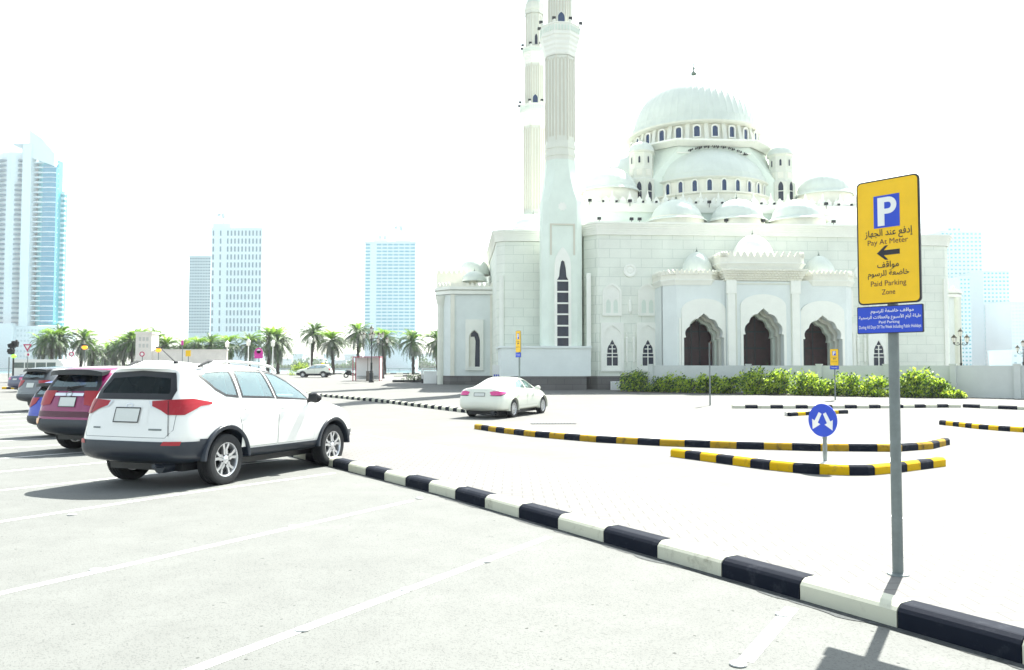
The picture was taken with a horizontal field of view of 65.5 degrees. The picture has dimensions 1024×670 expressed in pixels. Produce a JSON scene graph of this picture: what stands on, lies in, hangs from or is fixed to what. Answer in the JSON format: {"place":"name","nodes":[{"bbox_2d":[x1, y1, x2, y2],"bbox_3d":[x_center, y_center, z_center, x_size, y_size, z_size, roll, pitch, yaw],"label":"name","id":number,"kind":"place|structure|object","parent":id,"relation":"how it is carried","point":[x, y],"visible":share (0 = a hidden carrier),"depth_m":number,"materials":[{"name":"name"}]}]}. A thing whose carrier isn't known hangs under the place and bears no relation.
{"place":"outdoors","nodes":[
{"label":"outdoors","id":0,"kind":"place"},
{"bbox_2d":[0,370,435,372],"bbox_3d":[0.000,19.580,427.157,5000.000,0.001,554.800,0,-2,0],"label":"water","id":1,"kind":"structure","parent":0,"point":[335,370],"depth_m":570.57,"materials":[{"name":"teal liquid"}]},
{"bbox_2d":[0,130,75,370],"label":"tower","id":2,"kind":"structure","parent":1,"relation":"on","point":[33,217],"depth_m":563.54,"materials":[{"name":"blue glass"}]},
{"bbox_2d":[188,256,210,344],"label":"tower","id":3,"kind":"structure","parent":1,"relation":"on","point":[199,296],"depth_m":621.68,"materials":[{"name":"grey"}]},
{"bbox_2d":[210,223,267,369],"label":"tower","id":4,"kind":"structure","parent":1,"relation":"on","point":[238,276],"depth_m":602.15,"materials":[{"name":"blue"}]},
{"bbox_2d":[0,369,1023,536],"bbox_3d":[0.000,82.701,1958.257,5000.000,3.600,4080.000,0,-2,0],"label":"ground","id":5,"kind":"structure","parent":0,"point":[976,481],"depth_m":21.43,"materials":[{"name":"asphalt"}]},
{"bbox_2d":[7,340,18,377],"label":"traffic light","id":6,"kind":"object","parent":5,"relation":"on","point":[12,345],"visible":0.94,"depth_m":65.90,"materials":[{"name":"black metal"}]},
{"bbox_2d":[7,374,24,389],"bbox_3d":[-32.140,3.148,55.156,2.250,1.448,4.788,-1,-3,24],"label":"parked car","id":7,"kind":"object","parent":5,"relation":"on","point":[13,381],"visible":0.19,"depth_m":53.05,"materials":[{"name":"blue paint"}]},
{"bbox_2d":[26,332,49,358],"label":"palm tree","id":8,"kind":"object","parent":5,"relation":"on","point":[42,355],"visible":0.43,"depth_m":123.03,"materials":[{"name":"green plant"}]},
{"bbox_2d":[14,359,75,375],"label":"minibus","id":9,"kind":"object","parent":5,"relation":"on","point":[20,365],"visible":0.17,"depth_m":72.99,"materials":[{"name":"white paint"}]},
{"bbox_2d":[31,328,72,358],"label":"palm tree","id":10,"kind":"object","parent":5,"relation":"on","point":[49,338],"visible":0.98,"depth_m":117.61,"materials":[{"name":"green plant"}]},
{"bbox_2d":[40,323,78,359],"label":"palm tree","id":11,"kind":"object","parent":5,"relation":"on","point":[62,335],"visible":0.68,"depth_m":119.27,"materials":[{"name":"green plant"}]},
{"bbox_2d":[65,325,100,366],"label":"palm tree","id":12,"kind":"object","parent":5,"relation":"on","point":[84,333],"visible":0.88,"depth_m":120.91,"materials":[{"name":"green plant"}]},
{"bbox_2d":[86,339,107,365],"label":"palm tree","id":13,"kind":"object","parent":5,"relation":"on","point":[92,361],"visible":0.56,"depth_m":125.45,"materials":[{"name":"green plant"}]},
{"bbox_2d":[94,341,113,365],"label":"palm tree","id":14,"kind":"object","parent":5,"relation":"on","point":[102,361],"visible":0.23,"depth_m":141.87,"materials":[{"name":"green plant"}]},
{"bbox_2d":[100,339,130,365],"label":"palm tree","id":15,"kind":"object","parent":5,"relation":"on","point":[113,360],"visible":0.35,"depth_m":129.25,"materials":[{"name":"green plant"}]},
{"bbox_2d":[105,336,130,365],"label":"palm tree","id":16,"kind":"object","parent":5,"relation":"on","point":[123,361],"visible":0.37,"depth_m":125.67,"materials":[{"name":"green plant"}]},
{"bbox_2d":[114,327,142,362],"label":"palm tree","id":17,"kind":"object","parent":5,"relation":"on","point":[130,347],"visible":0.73,"depth_m":122.98,"materials":[{"name":"green plant"}]},
{"bbox_2d":[159,335,180,348],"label":"palm tree","id":18,"kind":"object","parent":5,"relation":"on","point":[165,343],"visible":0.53,"depth_m":125.51,"materials":[{"name":"green plant"}]},
{"bbox_2d":[134,332,228,364],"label":"gatehouse","id":19,"kind":"object","parent":5,"relation":"on","point":[147,343],"visible":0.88,"depth_m":108.16,"materials":[{"name":"beige paint"}]},
{"bbox_2d":[183,336,209,348],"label":"palm tree","id":20,"kind":"object","parent":5,"relation":"on","point":[195,345],"visible":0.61,"depth_m":126.30,"materials":[{"name":"green plant"}]},
{"bbox_2d":[199,332,224,348],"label":"palm tree","id":21,"kind":"object","parent":5,"relation":"on","point":[211,340],"visible":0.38,"depth_m":128.22,"materials":[{"name":"green plant"}]},
{"bbox_2d":[0,368,435,373],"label":"railing","id":22,"kind":"object","parent":5,"relation":"on","point":[399,371],"visible":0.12,"depth_m":145.81,"materials":[{"name":"teal"}]},
{"bbox_2d":[209,334,244,364],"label":"palm tree","id":23,"kind":"object","parent":5,"relation":"on","point":[232,349],"visible":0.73,"depth_m":125.01,"materials":[{"name":"green plant"}]},
{"bbox_2d":[235,331,266,366],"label":"palm tree","id":24,"kind":"object","parent":5,"relation":"on","point":[252,339],"visible":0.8,"depth_m":127.21,"materials":[{"name":"green plant"}]},
{"bbox_2d":[254,348,262,368],"bbox_3d":[-19.716,2.521,61.981,0.660,3.056,0.125,0,-2,0],"label":"round sign","id":25,"kind":"object","parent":5,"relation":"on","point":[258,353],"visible":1,"depth_m":61.97,"materials":[{"name":"pink"}]},
{"bbox_2d":[94,352,435,367],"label":"shrubbery","id":26,"kind":"object","parent":5,"relation":"on","point":[425,364],"visible":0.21,"depth_m":715.76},
{"bbox_2d":[253,326,287,371],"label":"palm tree","id":27,"kind":"object","parent":5,"relation":"on","point":[269,332],"visible":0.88,"depth_m":131.63,"materials":[{"name":"green plant"}]},
{"bbox_2d":[262,326,297,373],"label":"palm tree","id":28,"kind":"object","parent":5,"relation":"on","point":[278,359],"visible":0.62,"depth_m":133.86,"materials":[{"name":"green plant"}]},
{"bbox_2d":[287,363,308,375],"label":"shrub","id":29,"kind":"object","parent":5,"relation":"on","point":[298,365],"visible":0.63,"depth_m":107.42,"materials":[{"name":"green plant"}]},
{"bbox_2d":[292,354,308,362],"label":"building","id":30,"kind":"structure","parent":5,"relation":"on","point":[296,357],"depth_m":764.38,"materials":[{"name":"white"}]},
{"bbox_2d":[295,321,330,365],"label":"palm tree","id":31,"kind":"object","parent":5,"relation":"on","point":[311,330],"visible":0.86,"depth_m":129.87,"materials":[{"name":"green plant"}]},
{"bbox_2d":[296,363,332,376],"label":"taxi","id":32,"kind":"object","parent":5,"relation":"on","point":[323,370],"visible":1,"depth_m":88.79,"materials":[{"name":"white paint"}]},
{"bbox_2d":[313,329,352,373],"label":"palm tree","id":33,"kind":"object","parent":5,"relation":"on","point":[332,346],"visible":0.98,"depth_m":127.60,"materials":[{"name":"green plant"}]},
{"bbox_2d":[341,322,373,355],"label":"palm tree","id":34,"kind":"object","parent":5,"relation":"on","point":[356,338],"visible":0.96,"depth_m":125.99,"materials":[{"name":"green plant"}]},
{"bbox_2d":[352,356,382,380],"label":"bus shelter","id":35,"kind":"object","parent":5,"relation":"on","point":[362,367],"visible":0.98,"depth_m":78.31,"materials":[{"name":"white"}]},
{"bbox_2d":[363,326,380,382],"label":"lamp post","id":36,"kind":"object","parent":5,"relation":"on","point":[371,334],"visible":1,"depth_m":72.48,"materials":[{"name":"black metal"}]},
{"bbox_2d":[376,332,388,378],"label":"lamp post","id":37,"kind":"object","parent":5,"relation":"on","point":[386,339],"visible":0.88,"depth_m":84.87,"materials":[{"name":"black metal"}]},
{"bbox_2d":[367,327,401,373],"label":"palm tree","id":38,"kind":"object","parent":5,"relation":"on","point":[391,342],"visible":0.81,"depth_m":125.77,"materials":[{"name":"green plant"}]},
{"bbox_2d":[364,239,418,369],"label":"tower","id":39,"kind":"structure","parent":5,"relation":"on","point":[392,286],"depth_m":591.78,"materials":[{"name":"teal"}]},
{"bbox_2d":[305,392,486,414],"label":"kerb","id":40,"kind":"structure","parent":5,"relation":"on","point":[447,408],"depth_m":38.66,"materials":[{"name":"concrete"}]},
{"bbox_2d":[392,372,423,381],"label":"planter","id":41,"kind":"object","parent":5,"relation":"on","point":[419,378],"visible":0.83,"depth_m":72.88,"materials":[{"name":"concrete"}]},
{"bbox_2d":[394,328,429,373],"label":"palm tree","id":42,"kind":"object","parent":5,"relation":"on","point":[412,346],"visible":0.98,"depth_m":127.16,"materials":[{"name":"green plant"}]},
{"bbox_2d":[422,327,436,370],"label":"palm tree","id":43,"kind":"object","parent":5,"relation":"on","point":[432,345],"visible":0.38,"depth_m":130.10,"materials":[{"name":"green plant"}]},
{"bbox_2d":[423,371,436,383],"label":"kiosk","id":44,"kind":"object","parent":5,"relation":"on","point":[430,377],"visible":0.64,"depth_m":69.55,"materials":[{"name":"white paint"}]},
{"bbox_2d":[460,377,547,417],"bbox_3d":[-0.193,2.410,31.594,2.363,1.520,5.028,-1,-3,24],"label":"sedan","id":45,"kind":"object","parent":5,"relation":"on","point":[510,397],"visible":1,"depth_m":29.82,"materials":[{"name":"white paint"}]},
{"bbox_2d":[0,400,1020,669],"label":"car park","id":46,"kind":"structure","parent":5,"relation":"on","point":[556,600],"depth_m":5.70,"materials":[{"name":"asphalt"}]},
{"bbox_2d":[27,381,55,434],"bbox_3d":[-11.032,1.952,22.035,2.093,1.479,4.254,-1,-2,20],"label":"parked car","id":47,"kind":"object","parent":46,"relation":"on","point":[34,409],"visible":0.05,"depth_m":20.31,"materials":[{"name":"blue paint"}]},
{"bbox_2d":[16,366,72,405],"bbox_3d":[-19.387,2.368,35.926,2.521,1.895,5.123,-1,-3,24],"label":"parked suv","id":48,"kind":"object","parent":46,"relation":"on","point":[28,389],"visible":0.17,"depth_m":33.76,"materials":[{"name":"grey paint"}]},
{"bbox_2d":[36,366,124,448],"bbox_3d":[-8.055,1.594,17.949,2.340,1.759,4.757,-1,-3,20],"label":"parked suv","id":49,"kind":"object","parent":46,"relation":"on","point":[70,396],"visible":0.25,"depth_m":15.88,"materials":[{"name":"pink paint"}]},
{"bbox_2d":[81,346,350,484],"bbox_3d":[-4.342,1.199,12.589,2.250,1.923,4.574,-1,-3,20],"label":"parked suv","id":50,"kind":"object","parent":46,"relation":"on","point":[215,422],"visible":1,"depth_m":10.88,"materials":[{"name":"white paint"}]},
{"bbox_2d":[0,413,797,669],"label":"parking lines","id":51,"kind":"object","parent":46,"relation":"on","point":[754,650],"visible":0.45,"depth_m":5.80,"materials":[{"name":"paint"}]},
{"bbox_2d":[288,456,1023,669],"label":"gutter dirt","id":52,"kind":"structure","parent":46,"relation":"on","point":[840,614],"depth_m":5.71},
{"bbox_2d":[729,660,746,667],"bbox_3d":[1.213,1.760,4.272,0.096,0.013,0.096,0,-2,0],"label":"road stud","id":53,"kind":"object","parent":46,"relation":"on","point":[738,663],"visible":1,"depth_m":4.25,"materials":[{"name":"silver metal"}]},
{"bbox_2d":[516,331,520,412],"bbox_3d":[0.309,1.518,32.990,0.150,3.393,0.464,1,-3,-27],"label":"parking sign","id":54,"kind":"object","parent":5,"relation":"on","point":[518,341],"visible":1,"depth_m":32.97,"materials":[{"name":"yellow"}]},
{"bbox_2d":[292,453,1023,663],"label":"kerb","id":55,"kind":"structure","parent":5,"relation":"on","point":[991,637],"depth_m":5.79,"materials":[{"name":"concrete"}]},
{"bbox_2d":[350,432,1023,539],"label":"kerb","id":56,"kind":"structure","parent":5,"relation":"on","point":[930,522],"depth_m":9.03,"materials":[{"name":"concrete"}]},
{"bbox_2d":[435,0,962,389],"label":"mosque","id":57,"kind":"structure","parent":5,"relation":"on","point":[690,227],"depth_m":58.48,"materials":[{"name":"stone"}]},
{"bbox_2d":[465,319,482,369],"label":"annex window","id":58,"kind":"structure","parent":57,"relation":"in","point":[473,327],"depth_m":67.50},
{"bbox_2d":[554,247,570,345],"bbox_3d":[3.623,-2.611,56.860,1.200,7.408,0.140,0,-2,-4],"label":"tall window","id":59,"kind":"structure","parent":57,"relation":"in","point":[562,265],"depth_m":56.85,"materials":[{"name":"glass"}]},
{"bbox_2d":[602,283,621,315],"bbox_3d":[7.208,-2.561,57.400,1.400,2.365,0.120,0,-2,-4],"label":"upper window","id":60,"kind":"structure","parent":57,"relation":"in","point":[611,294],"depth_m":57.40,"materials":[{"name":"stone"}]},
{"bbox_2d":[601,322,623,370],"bbox_3d":[7.210,0.859,57.241,1.660,3.516,0.160,0,-2,-4],"label":"lower window","id":61,"kind":"structure","parent":57,"relation":"in","point":[612,333],"depth_m":57.23,"materials":[{"name":"stone"}]},
{"bbox_2d":[636,322,654,370],"bbox_3d":[9.804,0.862,57.422,1.660,3.527,0.160,0,-2,-4],"label":"lower window","id":62,"kind":"structure","parent":57,"relation":"in","point":[645,331],"depth_m":57.43,"materials":[{"name":"stone"}]},
{"bbox_2d":[638,283,654,315],"bbox_3d":[9.802,-2.569,57.582,1.400,2.372,0.120,0,-2,-4],"label":"upper window","id":63,"kind":"structure","parent":57,"relation":"in","point":[646,293],"depth_m":57.58,"materials":[{"name":"stone"}]},
{"bbox_2d":[647,180,652,201],"bbox_3d":[11.188,-11.701,64.697,0.540,1.740,0.090,1,-3,-26],"label":"window","id":64,"kind":"structure","parent":57,"relation":"in","point":[649,185],"depth_m":64.72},
{"bbox_2d":[658,129,665,141],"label":"window","id":65,"kind":"structure","parent":57,"relation":"in","point":[661,133],"depth_m":66.66,"materials":[{"name":"blue glass"}]},
{"bbox_2d":[674,126,682,137],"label":"window","id":66,"kind":"structure","parent":57,"relation":"in","point":[678,131],"depth_m":65.86,"materials":[{"name":"blue glass"}]},
{"bbox_2d":[693,124,700,137],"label":"window","id":67,"kind":"structure","parent":57,"relation":"in","point":[696,128],"depth_m":65.36,"materials":[{"name":"blue glass"}]},
{"bbox_2d":[711,124,718,137],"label":"window","id":68,"kind":"structure","parent":57,"relation":"in","point":[715,127],"depth_m":65.28,"materials":[{"name":"blue glass"}]},
{"bbox_2d":[728,125,735,138],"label":"window","id":69,"kind":"structure","parent":57,"relation":"in","point":[731,129],"depth_m":65.58,"materials":[{"name":"blue glass"}]},
{"bbox_2d":[777,180,783,200],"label":"window","id":70,"kind":"structure","parent":57,"relation":"in","point":[780,187],"depth_m":65.46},
{"bbox_2d":[788,180,793,199],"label":"window","id":71,"kind":"structure","parent":57,"relation":"in","point":[790,187],"depth_m":65.52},
{"bbox_2d":[852,323,855,365],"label":"column","id":72,"kind":"structure","parent":57,"relation":"in","point":[853,324],"depth_m":58.44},
{"bbox_2d":[867,333,887,365],"bbox_3d":[27.002,0.916,58.624,1.660,3.516,0.160,0,-2,-4],"label":"lower window","id":73,"kind":"structure","parent":57,"relation":"in","point":[877,344],"depth_m":58.63,"materials":[{"name":"stone"}]},
{"bbox_2d":[709,342,711,405],"bbox_3d":[9.430,1.845,37.970,0.150,3.027,0.464,-1,-2,14],"label":"parking sign","id":74,"kind":"object","parent":5,"relation":"on","point":[709,376],"visible":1,"depth_m":37.93,"materials":[{"name":"black"}]},
{"bbox_2d":[618,391,977,398],"bbox_3d":[16.507,3.678,49.391,21.502,0.125,1.536,-1,-3,25],"label":"soil bed","id":75,"kind":"object","parent":5,"relation":"on","point":[761,394],"visible":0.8,"depth_m":49.14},
{"bbox_2d":[614,367,650,391],"bbox_3d":[8.238,2.932,53.803,2.703,1.851,2.187,0,-2,0],"label":"shrub","id":76,"kind":"object","parent":75,"relation":"on","point":[636,384],"visible":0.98,"depth_m":53.47,"materials":[{"name":"green plant"}]},
{"bbox_2d":[640,376,665,391],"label":"shrub","id":77,"kind":"object","parent":75,"relation":"on","point":[651,388],"visible":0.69,"depth_m":52.88,"materials":[{"name":"green plant"}]},
{"bbox_2d":[655,370,688,392],"bbox_3d":[10.598,3.077,52.512,2.357,1.497,2.267,0,-2,0],"label":"shrub","id":78,"kind":"object","parent":75,"relation":"on","point":[668,384],"visible":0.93,"depth_m":52.14,"materials":[{"name":"green plant"}]},
{"bbox_2d":[678,377,699,392],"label":"shrub","id":79,"kind":"object","parent":75,"relation":"on","point":[689,386],"visible":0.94,"depth_m":51.68,"materials":[{"name":"green plant"}]},
{"bbox_2d":[694,372,720,392],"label":"shrub","id":80,"kind":"object","parent":75,"relation":"on","point":[702,384],"visible":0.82,"depth_m":50.91,"materials":[{"name":"green plant"}]},
{"bbox_2d":[715,375,742,393],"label":"shrub","id":81,"kind":"object","parent":75,"relation":"on","point":[725,385],"visible":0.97,"depth_m":50.36,"materials":[{"name":"green plant"}]},
{"bbox_2d":[734,363,772,394],"bbox_3d":[15.169,2.745,49.975,2.688,2.000,2.383,0,-2,0],"label":"shrub","id":82,"kind":"object","parent":75,"relation":"on","point":[750,382],"visible":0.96,"depth_m":49.51,"materials":[{"name":"green plant"}]},
{"bbox_2d":[759,368,792,394],"bbox_3d":[16.387,2.869,49.270,2.420,1.721,2.045,0,-2,0],"label":"shrub","id":83,"kind":"object","parent":75,"relation":"on","point":[777,382],"visible":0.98,"depth_m":48.92,"materials":[{"name":"green plant"}]},
{"bbox_2d":[786,368,823,394],"bbox_3d":[17.747,2.857,48.754,2.581,1.709,1.987,1,-2,-16],"label":"shrub","id":84,"kind":"object","parent":75,"relation":"on","point":[803,380],"visible":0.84,"depth_m":48.47,"materials":[{"name":"green plant"}]},
{"bbox_2d":[803,378,833,395],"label":"shrub","id":85,"kind":"object","parent":75,"relation":"on","point":[820,387],"visible":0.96,"depth_m":47.85,"materials":[{"name":"green plant"}]},
{"bbox_2d":[827,369,868,395],"bbox_3d":[20.074,2.821,47.451,2.587,1.705,1.762,0,-2,0],"label":"shrub","id":86,"kind":"object","parent":75,"relation":"on","point":[850,386],"visible":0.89,"depth_m":47.19,"materials":[{"name":"green plant"}]},
{"bbox_2d":[856,373,888,396],"bbox_3d":[21.261,2.942,46.810,2.200,1.428,1.807,1,-2,-17],"label":"shrub","id":87,"kind":"object","parent":75,"relation":"on","point":[875,386],"visible":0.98,"depth_m":46.51,"materials":[{"name":"green plant"}]},
{"bbox_2d":[887,376,916,396],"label":"shrub","id":88,"kind":"object","parent":75,"relation":"on","point":[902,387],"visible":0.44,"depth_m":45.78,"materials":[{"name":"green plant"}]},
{"bbox_2d":[900,365,941,397],"bbox_3d":[23.428,2.680,45.822,2.583,1.901,2.140,0,-2,0],"label":"shrub","id":89,"kind":"object","parent":75,"relation":"on","point":[916,378],"visible":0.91,"depth_m":45.54,"materials":[{"name":"green plant"}]},
{"bbox_2d":[919,377,955,397],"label":"shrub","id":90,"kind":"object","parent":75,"relation":"on","point":[943,387],"visible":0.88,"depth_m":45.27,"materials":[{"name":"green plant"}]},
{"bbox_2d":[941,389,967,398],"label":"shrub","id":91,"kind":"object","parent":75,"relation":"on","point":[959,393],"visible":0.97,"depth_m":44.44,"materials":[{"name":"green plant"}]},
{"bbox_2d":[830,349,838,399],"bbox_3d":[17.427,2.130,42.992,0.464,2.751,0.150,-2,-3,38],"label":"parking sign","id":92,"kind":"object","parent":5,"relation":"on","point":[834,358],"visible":0.99,"depth_m":42.96,"materials":[{"name":"yellow"}]},
{"bbox_2d":[647,364,1023,398],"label":"perimeter wall","id":93,"kind":"structure","parent":5,"relation":"on","point":[990,381],"depth_m":46.91,"materials":[{"name":"concrete"}]},
{"bbox_2d":[732,404,960,408],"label":"kerb","id":94,"kind":"structure","parent":5,"relation":"on","point":[847,406],"depth_m":35.70,"materials":[{"name":"concrete"}]},
{"bbox_2d":[926,226,961,233],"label":"tower","id":95,"kind":"structure","parent":5,"relation":"on","point":[952,228],"depth_m":825.23,"materials":[{"name":"white"}]},
{"bbox_2d":[932,231,982,277],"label":"tower","id":96,"kind":"structure","parent":5,"relation":"on","point":[964,248],"depth_m":803.98,"materials":[{"name":"white"}]},
{"bbox_2d":[948,276,971,365],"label":"tower","id":97,"kind":"structure","parent":5,"relation":"on","point":[961,283],"depth_m":731.40,"materials":[{"name":"white"}]},
{"bbox_2d":[951,328,969,365],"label":"lamp post","id":98,"kind":"object","parent":5,"relation":"on","point":[960,332],"visible":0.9,"depth_m":67.94,"materials":[{"name":"black metal"}]},
{"bbox_2d":[959,270,1009,365],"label":"tower","id":99,"kind":"structure","parent":5,"relation":"on","point":[989,286],"depth_m":763.39,"materials":[{"name":"blue"}]},
{"bbox_2d":[963,404,1023,409],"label":"kerb","id":100,"kind":"structure","parent":5,"relation":"on","point":[993,406],"depth_m":35.42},
{"bbox_2d":[984,301,1023,365],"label":"tower","id":101,"kind":"structure","parent":5,"relation":"on","point":[1004,325],"depth_m":731.21,"materials":[{"name":"blue"}]},
{"bbox_2d":[988,350,1022,365],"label":"building","id":102,"kind":"structure","parent":5,"relation":"on","point":[1003,357],"depth_m":425.00,"materials":[{"name":"white paint"}]},
{"bbox_2d":[0,0,1023,366],"label":"sky","id":103,"kind":"structure","parent":0,"point":[341,121],"materials":[{"name":"white"}]},
{"bbox_2d":[337,433,1023,627],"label":"pavement","id":104,"kind":"structure","parent":0,"point":[978,574],"depth_m":7.29,"materials":[{"name":"concrete"}]},
{"bbox_2d":[856,173,923,576],"bbox_3d":[2.713,0.287,5.655,0.150,2.804,0.464,2,-3,-40],"label":"parking sign","id":105,"kind":"object","parent":104,"relation":"on","point":[889,257],"visible":1,"depth_m":5.62,"materials":[{"name":"yellow"}]},
{"bbox_2d":[474,424,949,451],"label":"traffic island","id":106,"kind":"structure","parent":0,"point":[740,443],"depth_m":17.43,"materials":[{"name":"concrete"}]},
{"bbox_2d":[670,448,945,474],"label":"traffic island","id":107,"kind":"structure","parent":0,"point":[798,464],"depth_m":13.00,"materials":[{"name":"concrete"}]},
{"bbox_2d":[803,404,847,463],"bbox_3d":[4.990,1.565,12.710,0.300,0.934,0.600,2,-3,-33],"label":"direction sign","id":108,"kind":"object","parent":107,"relation":"on","point":[822,420],"visible":1,"depth_m":12.67,"materials":[{"name":"metal"}]},
{"bbox_2d":[785,409,847,415],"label":"traffic island","id":109,"kind":"structure","parent":0,"point":[797,412],"depth_m":31.41,"materials":[{"name":"concrete"}]},
{"bbox_2d":[939,420,1023,431],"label":"traffic island","id":110,"kind":"structure","parent":0,"point":[1002,426],"depth_m":23.87,"materials":[{"name":"concrete"}]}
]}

